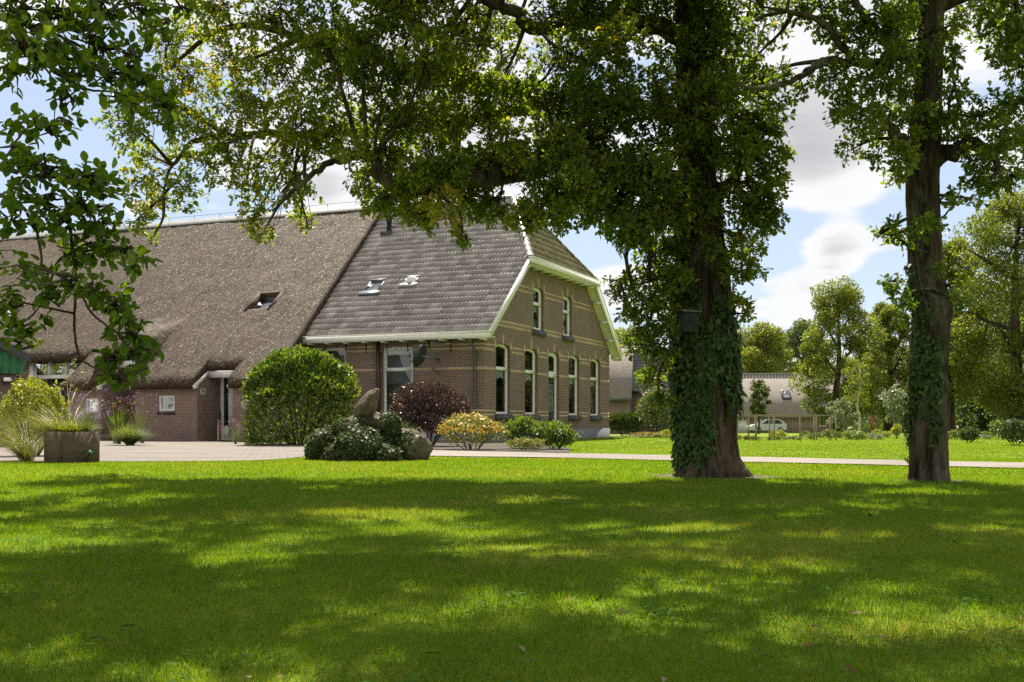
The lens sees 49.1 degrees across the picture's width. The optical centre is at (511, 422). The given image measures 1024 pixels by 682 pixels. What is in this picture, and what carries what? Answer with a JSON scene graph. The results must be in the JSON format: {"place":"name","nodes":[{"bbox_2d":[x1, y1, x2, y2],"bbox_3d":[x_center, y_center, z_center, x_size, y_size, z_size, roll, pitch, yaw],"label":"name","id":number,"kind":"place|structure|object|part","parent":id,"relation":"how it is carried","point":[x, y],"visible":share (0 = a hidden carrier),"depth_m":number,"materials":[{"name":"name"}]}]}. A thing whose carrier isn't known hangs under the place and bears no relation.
{"place":"outdoors","nodes":[
{"label":"outdoors","id":0,"kind":"place"},
{"bbox_2d":[94,395,131,442],"bbox_3d":[-12.111,-0.128,33.953,1.166,1.556,1.328,0,0,0],"label":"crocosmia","id":1,"kind":"object","parent":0,"point":[114,441],"visible":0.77,"depth_m":33.95,"materials":[{"name":"green plant"}]},
{"bbox_2d":[104,420,153,444],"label":"fountain grass","id":2,"kind":"object","parent":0,"point":[129,436],"depth_m":30.84,"materials":[{"name":"green plant"}]},
{"bbox_2d":[0,440,304,460],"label":"driveway","id":3,"kind":"structure","parent":0,"point":[110,450],"depth_m":24.45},
{"bbox_2d":[0,407,43,461],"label":"reed grass","id":4,"kind":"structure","parent":3,"relation":"on","point":[23,449],"depth_m":18.45,"materials":[{"name":"green plant"}]},
{"bbox_2d":[66,388,109,430],"bbox_3d":[-11.337,-0.157,29.972,1.181,1.613,1.418,0,0,0],"label":"verbena","id":5,"kind":"object","parent":3,"relation":"on","point":[90,408],"visible":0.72,"depth_m":29.97,"materials":[{"name":"purple plant"}]},
{"bbox_2d":[107,405,132,443],"bbox_3d":[-11.578,0.056,32.926,0.802,1.188,0.747,0,0,0],"label":"iris","id":6,"kind":"object","parent":3,"relation":"on","point":[115,425],"visible":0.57,"depth_m":32.91,"materials":[{"name":"green plant"}]},
{"bbox_2d":[126,391,163,442],"bbox_3d":[-11.438,-0.165,34.486,1.496,1.629,1.327,0,0,-27],"label":"verbena","id":7,"kind":"object","parent":3,"relation":"on","point":[141,425],"visible":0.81,"depth_m":34.48,"materials":[{"name":"purple plant"}]},
{"bbox_2d":[220,421,244,443],"bbox_3d":[-8.113,0.275,33.100,0.811,0.750,0.815,0,0,19],"label":"foxglove","id":8,"kind":"object","parent":3,"relation":"on","point":[235,439],"visible":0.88,"depth_m":32.98,"materials":[{"name":"green plant"}]},
{"bbox_2d":[379,417,395,427],"bbox_3d":[-2.087,0.045,19.040,0.360,0.335,0.314,0,0,41],"label":"boulder","id":9,"kind":"object","parent":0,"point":[381,423],"visible":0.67,"depth_m":18.95,"materials":[{"name":"grey stone"}]},
{"bbox_2d":[0,433,1023,681],"bbox_3d":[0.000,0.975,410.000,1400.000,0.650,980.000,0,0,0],"label":"ground","id":10,"kind":"structure","parent":0,"point":[504,651],"depth_m":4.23,"materials":[{"name":"green plant"}]},
{"bbox_2d":[0,341,30,445],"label":"green shed","id":11,"kind":"structure","parent":10,"relation":"on","point":[13,362],"depth_m":29.86,"materials":[{"name":"green wood"}]},
{"bbox_2d":[0,374,71,455],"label":"golden shrub","id":12,"kind":"object","parent":10,"relation":"on","point":[21,387],"visible":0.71,"depth_m":21.27,"materials":[{"name":"yellow plant"}]},
{"bbox_2d":[44,431,99,462],"bbox_3d":[-7.175,0.450,18.250,0.680,0.600,0.680,0,0,-38],"label":"planter","id":13,"kind":"object","parent":10,"relation":"on","point":[67,447],"visible":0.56,"depth_m":17.98,"materials":[{"name":"concrete"}]},
{"bbox_2d":[2,401,90,431],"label":"reed grass","id":14,"kind":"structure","parent":13,"relation":"in","point":[46,422],"depth_m":18.13,"materials":[{"name":"plant"}]},
{"bbox_2d":[0,358,134,427],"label":"feather grass","id":15,"kind":"object","parent":13,"relation":"in","point":[61,400],"depth_m":18.35,"materials":[{"name":"plant"}]},
{"bbox_2d":[43,419,100,431],"bbox_3d":[-7.122,0.069,18.172,1.088,0.321,1.121,0,0,-34],"label":"sage","id":16,"kind":"object","parent":13,"relation":"on","point":[73,428],"visible":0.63,"depth_m":18.05,"materials":[{"name":"green plant"}]},
{"bbox_2d":[63,404,107,431],"bbox_3d":[-6.947,-0.034,18.302,0.710,0.528,0.724,0,0,0],"label":"sage","id":17,"kind":"object","parent":13,"relation":"on","point":[88,421],"visible":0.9,"depth_m":18.26,"materials":[{"name":"green plant"}]},
{"bbox_2d":[80,450,92,462],"bbox_3d":[-6.782,0.561,17.856,0.076,0.257,0.074,38,6,0],"label":"garden spotlight","id":18,"kind":"object","parent":10,"relation":"on","point":[87,455],"visible":1,"depth_m":17.83,"materials":[{"name":"metal"}]},
{"bbox_2d":[0,0,204,393],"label":"broadleaf tree","id":19,"kind":"object","parent":10,"relation":"on","point":[53,53],"visible":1,"depth_m":4.96,"materials":[{"name":"green plant"}]},
{"bbox_2d":[216,411,220,440],"bbox_3d":[-10.072,0.129,38.427,0.160,1.018,0.160,0,0,0],"label":"ash post","id":20,"kind":"object","parent":10,"relation":"on","point":[218,415],"visible":1,"depth_m":38.37,"materials":[{"name":"brown metal"}]},
{"bbox_2d":[0,194,622,441],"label":"farmhouse","id":21,"kind":"object","parent":10,"relation":"on","point":[515,324],"visible":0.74,"depth_m":40.83,"materials":[{"name":"brown brick"}]},
{"bbox_2d":[34,378,68,437],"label":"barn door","id":22,"kind":"structure","parent":21,"relation":"in","point":[50,382],"depth_m":42.33,"materials":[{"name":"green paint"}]},
{"bbox_2d":[86,398,97,412],"bbox_3d":[-14.899,-0.600,39.838,0.600,0.540,0.090,0,0,23],"label":"window","id":23,"kind":"structure","parent":21,"relation":"in","point":[89,401],"depth_m":39.87,"materials":[{"name":"beige paint"}]},
{"bbox_2d":[157,395,174,413],"bbox_3d":[-11.866,-0.600,38.541,0.760,0.660,0.150,0,0,23],"label":"window","id":24,"kind":"structure","parent":21,"relation":"in","point":[166,411],"depth_m":38.54,"materials":[{"name":"beige paint"}]},
{"bbox_2d":[224,388,231,438],"bbox_3d":[-9.641,-0.500,38.951,0.910,2.180,0.040,0,0,23],"label":"porch door","id":25,"kind":"structure","parent":21,"relation":"in","point":[225,429],"depth_m":38.98,"materials":[{"name":"white paint"}]},
{"bbox_2d":[241,398,251,409],"bbox_3d":[-8.816,-0.600,37.150,0.460,0.460,0.130,0,0,23],"label":"wall lamp","id":26,"kind":"object","parent":21,"relation":"attached to","point":[243,407],"visible":0.23,"depth_m":37.12,"materials":[{"name":"metal"}]},
{"bbox_2d":[319,347,347,400],"bbox_3d":[-6.119,-1.670,38.727,1.080,1.840,0.280,0,0,23],"label":"window","id":27,"kind":"structure","parent":21,"relation":"in","point":[336,348],"depth_m":38.77,"materials":[{"name":"beige paint"}]},
{"bbox_2d":[383,346,413,418],"bbox_3d":[-3.842,-1.315,37.806,1.360,2.490,0.330,0,0,23],"label":"window","id":28,"kind":"structure","parent":21,"relation":"in","point":[400,350],"depth_m":38.00,"materials":[{"name":"beige paint"}]},
{"bbox_2d":[408,341,444,373],"bbox_3d":[-2.794,-2.119,36.648,1.137,1.063,0.623,0,0,-21],"label":"satellite dish","id":29,"kind":"object","parent":21,"relation":"attached to","point":[420,356],"visible":1,"depth_m":36.53,"materials":[{"name":"metal"}]},
{"bbox_2d":[495,343,513,419],"bbox_3d":[-0.371,-1.375,37.994,0.340,2.610,1.410,0,0,23],"label":"window","id":30,"kind":"structure","parent":21,"relation":"in","point":[503,373],"depth_m":38.49,"materials":[{"name":"beige paint"}]},
{"bbox_2d":[524,348,540,419],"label":"window","id":31,"kind":"structure","parent":21,"relation":"in","point":[530,376],"depth_m":40.88,"materials":[{"name":"beige paint"}]},
{"bbox_2d":[533,287,546,336],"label":"window","id":32,"kind":"structure","parent":21,"relation":"in","point":[536,331],"depth_m":41.34,"materials":[{"name":"beige paint"}]},
{"bbox_2d":[549,378,554,421],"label":"front door","id":33,"kind":"structure","parent":21,"relation":"in","point":[551,380],"depth_m":42.72,"materials":[{"name":"green paint"}]},
{"bbox_2d":[562,296,574,341],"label":"window","id":34,"kind":"structure","parent":21,"relation":"in","point":[565,337],"depth_m":44.27,"materials":[{"name":"beige paint"}]},
{"bbox_2d":[568,355,581,420],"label":"window","id":35,"kind":"structure","parent":21,"relation":"in","point":[571,381],"depth_m":45.15,"materials":[{"name":"beige paint"}]},
{"bbox_2d":[590,359,602,420],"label":"window","id":36,"kind":"structure","parent":21,"relation":"in","point":[594,417],"depth_m":47.65,"materials":[{"name":"beige paint"}]},
{"bbox_2d":[308,429,333,459],"bbox_3d":[-3.241,0.416,19.595,0.745,0.650,0.862,0,0,-29],"label":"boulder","id":37,"kind":"object","parent":10,"relation":"on","point":[320,442],"visible":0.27,"depth_m":19.23,"materials":[{"name":"grey stone"}]},
{"bbox_2d":[335,412,381,430],"bbox_3d":[-2.545,0.254,19.578,1.204,0.895,1.164,0,0,-33],"label":"boulder","id":38,"kind":"object","parent":10,"relation":"on","point":[376,415],"visible":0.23,"depth_m":19.19,"materials":[{"name":"grey stone"}]},
{"bbox_2d":[353,388,379,416],"bbox_3d":[-2.489,-0.307,19.401,0.353,0.680,0.406,34,-10,-14],"label":"boulder","id":39,"kind":"object","parent":38,"relation":"on","point":[367,404],"visible":0.94,"depth_m":19.26,"materials":[{"name":"beige stone"}]},
{"bbox_2d":[328,429,388,460],"bbox_3d":[-2.552,0.448,18.856,1.088,0.704,0.788,0,0,0],"label":"shrub","id":40,"kind":"object","parent":10,"relation":"on","point":[365,447],"visible":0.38,"depth_m":18.54,"materials":[{"name":"green plant"}]},
{"bbox_2d":[303,412,422,461],"bbox_3d":[-2.593,0.273,19.242,2.160,0.922,1.781,0,0,0],"label":"flowering bush","id":41,"kind":"object","parent":10,"relation":"on","point":[388,430],"visible":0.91,"depth_m":18.85,"materials":[{"name":"green plant"}]},
{"bbox_2d":[376,446,399,459],"bbox_3d":[-2.060,0.549,18.595,0.393,0.296,0.331,0,0,0],"label":"boulder","id":42,"kind":"object","parent":10,"relation":"on","point":[394,456],"visible":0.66,"depth_m":18.47,"materials":[{"name":"grey stone"}]},
{"bbox_2d":[401,420,413,428],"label":"grey shrub","id":43,"kind":"object","parent":10,"relation":"on","point":[406,425],"visible":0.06,"depth_m":20.88,"materials":[{"name":"green plant"}]},
{"bbox_2d":[258,442,568,451],"bbox_3d":[-1.754,0.626,31.043,7.162,0.001,15.314,0,0,-44],"label":"flower bed","id":44,"kind":"object","parent":10,"relation":"on","point":[489,446],"visible":0.46,"depth_m":27.80,"materials":[{"name":"soil"}]},
{"bbox_2d":[238,343,360,445],"bbox_3d":[-6.002,-0.760,31.770,3.376,3.003,3.188,0,0,0],"label":"laurel bush","id":45,"kind":"object","parent":44,"relation":"on","point":[296,371],"visible":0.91,"depth_m":30.94,"materials":[{"name":"green plant"}]},
{"bbox_2d":[385,379,476,445],"bbox_3d":[-2.140,-0.231,29.535,2.437,1.849,1.945,0,0,0],"label":"purple shrub","id":46,"kind":"object","parent":44,"relation":"on","point":[422,406],"visible":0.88,"depth_m":29.18,"materials":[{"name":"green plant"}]},
{"bbox_2d":[433,411,510,449],"bbox_3d":[-0.984,0.208,25.931,1.643,0.964,1.638,0,0,-32],"label":"potentilla","id":47,"kind":"object","parent":44,"relation":"on","point":[490,428],"visible":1,"depth_m":25.64,"materials":[{"name":"yellow plant"}]},
{"bbox_2d":[501,415,539,448],"bbox_3d":[0.285,0.249,26.633,1.156,0.877,1.066,0,0,0],"label":"green shrub","id":48,"kind":"object","parent":44,"relation":"on","point":[521,426],"visible":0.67,"depth_m":26.39,"materials":[{"name":"green plant"}]},
{"bbox_2d":[503,437,545,449],"bbox_3d":[0.255,0.482,25.017,1.036,0.409,0.675,0,0,0],"label":"potentilla","id":49,"kind":"object","parent":44,"relation":"on","point":[524,442],"visible":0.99,"depth_m":24.88,"materials":[{"name":"yellow plant"}]},
{"bbox_2d":[530,419,583,448],"bbox_3d":[1.004,0.299,26.181,1.218,0.778,1.141,0,0,19],"label":"green shrub","id":50,"kind":"object","parent":44,"relation":"on","point":[563,434],"visible":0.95,"depth_m":25.96,"materials":[{"name":"green plant"}]},
{"bbox_2d":[394,428,432,459],"bbox_3d":[-1.795,0.434,19.358,0.820,0.668,0.896,0,0,-32],"label":"boulder","id":51,"kind":"object","parent":10,"relation":"on","point":[422,446],"visible":0.56,"depth_m":19.03,"materials":[{"name":"beige stone"}]},
{"bbox_2d":[89,0,796,477],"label":"oak tree","id":52,"kind":"object","parent":10,"relation":"on","point":[591,176],"visible":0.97,"depth_m":12.91,"materials":[{"name":"green plant"}]},
{"bbox_2d":[676,309,701,332],"bbox_3d":[2.033,-1.179,12.929,0.235,0.278,0.240,4,-1,-12],"label":"nest box","id":53,"kind":"object","parent":52,"relation":"attached to","point":[688,322],"visible":1,"depth_m":12.85,"materials":[{"name":"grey wood"}]},
{"bbox_2d":[0,474,1023,681],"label":"clover","id":54,"kind":"object","parent":10,"relation":"on","point":[461,673],"visible":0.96,"depth_m":3.60,"materials":[{"name":"green plant"}]},
{"bbox_2d":[31,466,1023,681],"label":"fallen leaves","id":55,"kind":"object","parent":10,"relation":"on","point":[849,667],"visible":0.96,"depth_m":3.59,"materials":[{"name":"brown plant"}]},
{"bbox_2d":[609,411,648,435],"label":"hedge","id":56,"kind":"object","parent":10,"relation":"on","point":[629,421],"visible":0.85,"depth_m":51.64,"materials":[{"name":"green plant"}]},
{"bbox_2d":[614,325,662,347],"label":"tree","id":57,"kind":"object","parent":10,"relation":"on","point":[626,332],"visible":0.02,"depth_m":118.87,"materials":[{"name":"green plant"}]},
{"bbox_2d":[610,436,668,436],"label":"flower bed","id":58,"kind":"object","parent":10,"relation":"on","point":[634,436],"visible":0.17,"depth_m":49.62,"materials":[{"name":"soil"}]},
{"bbox_2d":[634,386,671,436],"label":"garden shrub","id":59,"kind":"object","parent":58,"relation":"on","point":[642,410],"visible":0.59,"depth_m":48.83,"materials":[{"name":"green plant"}]},
{"bbox_2d":[609,342,673,433],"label":"neighbour house","id":60,"kind":"structure","parent":10,"relation":"on","point":[625,393],"depth_m":75.48,"materials":[{"name":"grey brick"}]},
{"bbox_2d":[643,405,666,427],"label":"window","id":61,"kind":"structure","parent":60,"relation":"in","point":[643,405],"depth_m":75.23,"materials":[{"name":"glass"}]},
{"bbox_2d":[629,431,662,437],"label":"flower clump","id":62,"kind":"object","parent":10,"relation":"on","point":[649,433],"visible":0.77,"depth_m":46.91,"materials":[{"name":"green plant"}]},
{"bbox_2d":[657,429,674,437],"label":"flower clump","id":63,"kind":"object","parent":10,"relation":"on","point":[664,432],"visible":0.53,"depth_m":45.90,"materials":[{"name":"green plant"}]},
{"bbox_2d":[650,474,779,478],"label":"bare soil","id":64,"kind":"structure","parent":10,"relation":"on","point":[670,475],"depth_m":13.30,"materials":[{"name":"brown soil"}]},
{"bbox_2d":[748,378,772,433],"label":"tree","id":65,"kind":"object","parent":10,"relation":"on","point":[756,398],"visible":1,"depth_m":97.74,"materials":[{"name":"green plant"}]},
{"bbox_2d":[747,419,786,432],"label":"parked car","id":66,"kind":"object","parent":10,"relation":"on","point":[779,424],"visible":0.59,"depth_m":123.27,"materials":[{"name":"paint"}]},
{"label":"window","id":67,"kind":"part","parent":66,"relation":"part of","materials":[{"name":"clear glass"}]},
{"bbox_2d":[737,321,805,372],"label":"tree","id":68,"kind":"object","parent":10,"relation":"on","point":[769,342],"visible":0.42,"depth_m":167.91,"materials":[{"name":"green plant"}]},
{"bbox_2d":[770,429,787,436],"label":"garden plant","id":69,"kind":"object","parent":10,"relation":"on","point":[781,433],"visible":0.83,"depth_m":42.13,"materials":[{"name":"green plant"}]},
{"bbox_2d":[737,415,836,439],"bbox_3d":[9.059,0.215,41.484,5.119,0.970,3.032,0,0,0],"label":"garden fence","id":70,"kind":"object","parent":10,"relation":"on","point":[800,427],"visible":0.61,"depth_m":39.98,"materials":[{"name":"wood"}]},
{"bbox_2d":[780,318,830,372],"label":"tree","id":71,"kind":"object","parent":10,"relation":"on","point":[794,334],"visible":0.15,"depth_m":198.40,"materials":[{"name":"green plant"}]},
{"bbox_2d":[617,313,996,413],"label":"distant wood","id":72,"kind":"object","parent":10,"relation":"on","point":[799,360],"depth_m":210.59,"materials":[{"name":"green plant"}]},
{"bbox_2d":[737,373,899,432],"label":"thatched barn","id":73,"kind":"structure","parent":10,"relation":"on","point":[784,398],"depth_m":135.97,"materials":[{"name":"grey brick"}]},
{"bbox_2d":[738,419,746,432],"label":"door","id":74,"kind":"structure","parent":73,"relation":"in","point":[742,425],"depth_m":134.93,"materials":[{"name":"beige paint"}]},
{"bbox_2d":[821,429,834,437],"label":"garden plant","id":75,"kind":"object","parent":10,"relation":"on","point":[824,432],"visible":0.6,"depth_m":45.64,"materials":[{"name":"green plant"}]},
{"bbox_2d":[832,431,842,437],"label":"garden plant","id":76,"kind":"object","parent":10,"relation":"on","point":[839,433],"visible":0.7,"depth_m":45.14,"materials":[{"name":"green plant"}]},
{"bbox_2d":[786,275,889,431],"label":"tree","id":77,"kind":"object","parent":10,"relation":"on","point":[844,300],"visible":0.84,"depth_m":74.35,"materials":[{"name":"green plant"}]},
{"bbox_2d":[825,397,859,431],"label":"tree","id":78,"kind":"object","parent":10,"relation":"on","point":[838,404],"visible":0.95,"depth_m":59.75,"materials":[{"name":"green plant"}]},
{"bbox_2d":[843,431,853,438],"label":"garden plant","id":79,"kind":"object","parent":10,"relation":"on","point":[847,435],"visible":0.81,"depth_m":41.73,"materials":[{"name":"green plant"}]},
{"bbox_2d":[846,429,864,437],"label":"garden plant","id":80,"kind":"object","parent":10,"relation":"on","point":[857,432],"visible":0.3,"depth_m":42.11,"materials":[{"name":"green plant"}]},
{"bbox_2d":[841,352,873,430],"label":"birch tree","id":81,"kind":"object","parent":10,"relation":"on","point":[863,367],"visible":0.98,"depth_m":65.91,"materials":[{"name":"green plant"}]},
{"bbox_2d":[851,432,865,439],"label":"garden plant","id":82,"kind":"object","parent":10,"relation":"on","point":[858,435],"visible":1,"depth_m":41.08,"materials":[{"name":"green plant"}]},
{"bbox_2d":[707,0,1023,481],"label":"oak tree","id":83,"kind":"object","parent":10,"relation":"on","point":[923,151],"visible":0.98,"depth_m":11.91,"materials":[{"name":"green plant"}]},
{"bbox_2d":[860,415,880,429],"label":"play frame","id":84,"kind":"object","parent":10,"relation":"on","point":[877,416],"visible":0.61,"depth_m":69.94,"materials":[{"name":"brown wood"}]},
{"bbox_2d":[866,433,877,439],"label":"garden plant","id":85,"kind":"object","parent":10,"relation":"on","point":[870,436],"visible":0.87,"depth_m":41.34,"materials":[{"name":"green plant"}]},
{"bbox_2d":[871,429,881,433],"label":"garden plant","id":86,"kind":"object","parent":10,"relation":"on","point":[878,431],"visible":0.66,"depth_m":48.91,"materials":[{"name":"green plant"}]},
{"bbox_2d":[846,301,910,432],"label":"tree","id":87,"kind":"object","parent":10,"relation":"on","point":[891,346],"visible":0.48,"depth_m":77.10,"materials":[{"name":"green plant"}]},
{"bbox_2d":[873,434,885,439],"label":"garden plant","id":88,"kind":"object","parent":10,"relation":"on","point":[878,436],"visible":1,"depth_m":40.93,"materials":[{"name":"green plant"}]},
{"bbox_2d":[881,430,891,436],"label":"garden plant","id":89,"kind":"object","parent":10,"relation":"on","point":[888,433],"visible":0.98,"depth_m":47.40,"materials":[{"name":"green plant"}]},
{"bbox_2d":[878,386,908,435],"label":"tree","id":90,"kind":"object","parent":10,"relation":"on","point":[900,394],"visible":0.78,"depth_m":54.92,"materials":[{"name":"green plant"}]},
{"bbox_2d":[890,424,902,438],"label":"garden shrub","id":91,"kind":"object","parent":10,"relation":"on","point":[895,429],"visible":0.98,"depth_m":43.96,"materials":[{"name":"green plant"}]},
{"bbox_2d":[832,394,1006,433],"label":"undergrowth","id":92,"kind":"object","parent":10,"relation":"on","point":[960,422],"visible":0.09,"depth_m":89.78,"materials":[{"name":"green plant"}]},
{"bbox_2d":[907,236,999,431],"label":"tree","id":93,"kind":"object","parent":10,"relation":"on","point":[948,256],"visible":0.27,"depth_m":61.38,"materials":[{"name":"green plant"}]},
{"bbox_2d":[948,429,960,439],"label":"garden plant","id":94,"kind":"object","parent":10,"relation":"on","point":[952,433],"visible":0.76,"depth_m":41.80,"materials":[{"name":"green plant"}]},
{"bbox_2d":[956,426,982,442],"bbox_3d":[14.693,0.400,35.999,0.773,0.572,0.802,0,0,29],"label":"garden shrub","id":95,"kind":"object","parent":10,"relation":"on","point":[970,434],"visible":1,"depth_m":35.86,"materials":[{"name":"green plant"}]},
{"bbox_2d":[954,313,1009,431],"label":"tree","id":96,"kind":"object","parent":10,"relation":"on","point":[980,417],"visible":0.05,"depth_m":93.45,"materials":[{"name":"green plant"}]},
{"bbox_2d":[942,182,1023,431],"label":"tree","id":97,"kind":"object","parent":10,"relation":"on","point":[1003,212],"visible":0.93,"depth_m":57.45,"materials":[{"name":"green plant"}]},
{"bbox_2d":[981,434,990,438],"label":"garden plant","id":98,"kind":"object","parent":10,"relation":"on","point":[986,436],"visible":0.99,"depth_m":42.39,"materials":[{"name":"green plant"}]},
{"bbox_2d":[988,418,1001,438],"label":"garden shrub","id":99,"kind":"object","parent":10,"relation":"on","point":[996,423],"visible":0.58,"depth_m":41.97,"materials":[{"name":"green plant"}]},
{"bbox_2d":[969,0,1023,105],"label":"oak tree","id":100,"kind":"object","parent":10,"relation":"on","point":[1010,42],"visible":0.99,"depth_m":12.08,"materials":[{"name":"green plant"}]},
{"bbox_2d":[973,269,1023,420],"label":"tree","id":101,"kind":"object","parent":10,"relation":"on","point":[994,331],"visible":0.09,"depth_m":74.45,"materials":[{"name":"green plant"}]},
{"bbox_2d":[995,418,1023,444],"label":"garden shrub","id":102,"kind":"object","parent":10,"relation":"on","point":[1011,425],"visible":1,"depth_m":31.34,"materials":[{"name":"green plant"}]},
{"bbox_2d":[0,0,1023,370],"label":"sky","id":103,"kind":"structure","parent":0,"point":[830,207],"materials":[{"name":"blue"}]},
{"bbox_2d":[430,450,1023,467],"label":"path","id":104,"kind":"structure","parent":0,"point":[744,459],"depth_m":19.54,"materials":[{"name":"grey concrete"}]}
]}

